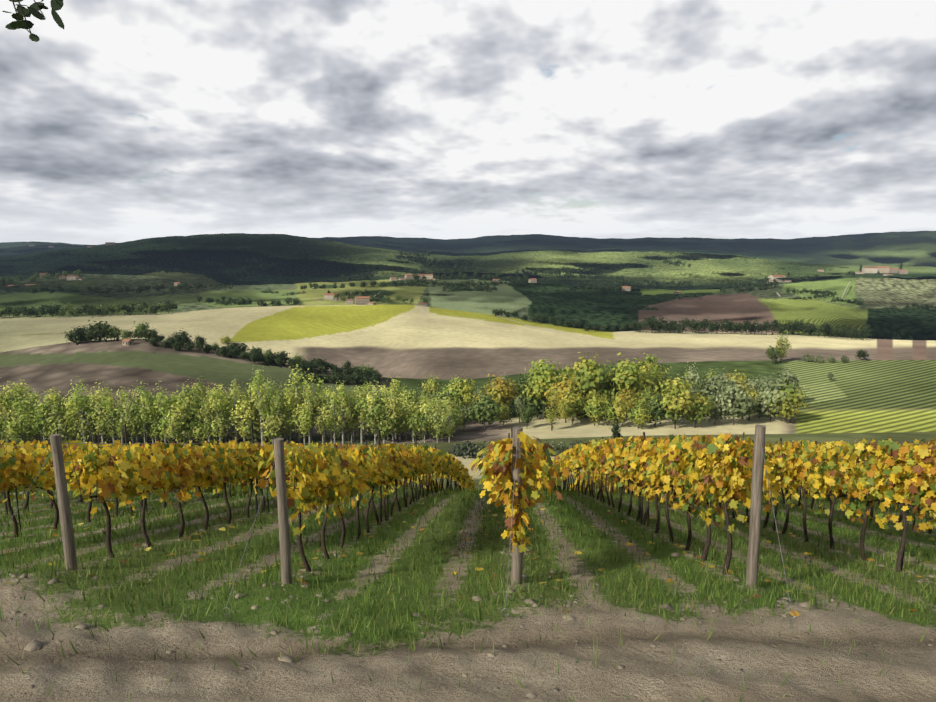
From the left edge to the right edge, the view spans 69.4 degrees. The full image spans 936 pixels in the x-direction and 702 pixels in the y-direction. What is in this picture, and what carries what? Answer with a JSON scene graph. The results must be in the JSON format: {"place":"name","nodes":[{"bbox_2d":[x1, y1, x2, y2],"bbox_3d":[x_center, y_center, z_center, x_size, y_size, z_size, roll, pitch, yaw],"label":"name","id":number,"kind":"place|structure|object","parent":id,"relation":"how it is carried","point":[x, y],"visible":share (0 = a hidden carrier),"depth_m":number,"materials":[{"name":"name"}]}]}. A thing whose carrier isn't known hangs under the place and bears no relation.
{"place":"outdoors","nodes":[
{"label":"outdoors","id":0,"kind":"place"},
{"bbox_2d":[2,0,63,41],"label":"leaves","id":1,"kind":"object","parent":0,"point":[33,9],"depth_m":2.51,"materials":[{"name":"green plant"}]},
{"bbox_2d":[0,231,935,701],"bbox_3d":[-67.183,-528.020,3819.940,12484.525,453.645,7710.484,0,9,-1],"label":"ground","id":2,"kind":"structure","parent":0,"point":[886,391],"depth_m":18.28,"materials":[{"name":"green plant"}]},
{"bbox_2d":[50,425,765,588],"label":"wooden posts","id":3,"kind":"object","parent":2,"relation":"on","point":[67,532],"visible":0.67,"depth_m":7.08,"materials":[{"name":"wood"}]},
{"bbox_2d":[0,435,933,623],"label":"vine wires","id":4,"kind":"object","parent":3,"relation":"attached to","point":[505,615],"visible":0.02,"depth_m":7.46,"materials":[{"name":"grey metal"}]},
{"bbox_2d":[0,317,869,462],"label":"valley trees","id":5,"kind":"object","parent":2,"relation":"on","point":[628,379],"depth_m":312.81,"materials":[{"name":"green plant"}]},
{"bbox_2d":[8,242,907,345],"bbox_3d":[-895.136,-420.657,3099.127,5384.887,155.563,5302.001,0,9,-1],"label":"farmhouses","id":6,"kind":"object","parent":2,"relation":"on","point":[362,300],"visible":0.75,"depth_m":1776.32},
{"bbox_2d":[0,479,935,701],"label":"grass","id":7,"kind":"structure","parent":2,"relation":"on","point":[415,564],"depth_m":8.65,"materials":[{"name":"green plant"}]},
{"bbox_2d":[0,486,935,697],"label":"stones","id":8,"kind":"object","parent":2,"relation":"on","point":[34,645],"visible":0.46,"depth_m":6.39,"materials":[{"name":"grey stone"}]},
{"bbox_2d":[0,432,935,574],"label":"vine","id":9,"kind":"object","parent":2,"relation":"on","point":[908,472],"depth_m":9.46,"materials":[{"name":"yellow plant"}]},
{"bbox_2d":[0,233,935,344],"bbox_3d":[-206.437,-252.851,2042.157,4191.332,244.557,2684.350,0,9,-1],"label":"trees","id":10,"kind":"object","parent":2,"relation":"on","point":[694,325],"materials":[{"name":"green plant"}]},
{"bbox_2d":[3,489,934,616],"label":"fallen leaves","id":11,"kind":"object","parent":2,"relation":"on","point":[599,569],"visible":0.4,"depth_m":9.98,"materials":[{"name":"yellow plant"}]},
{"bbox_2d":[3,423,934,569],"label":"vine stakes","id":12,"kind":"object","parent":2,"relation":"on","point":[380,488],"visible":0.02,"depth_m":13.01,"materials":[{"name":"brown wood"}]},
{"bbox_2d":[370,271,849,341],"bbox_3d":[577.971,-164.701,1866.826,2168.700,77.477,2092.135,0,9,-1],"label":"farm tracks","id":13,"kind":"object","parent":2,"relation":"on","point":[608,339],"visible":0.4,"depth_m":962.18},
{"bbox_2d":[0,0,935,244],"label":"sky","id":14,"kind":"structure","parent":0,"point":[130,120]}
]}

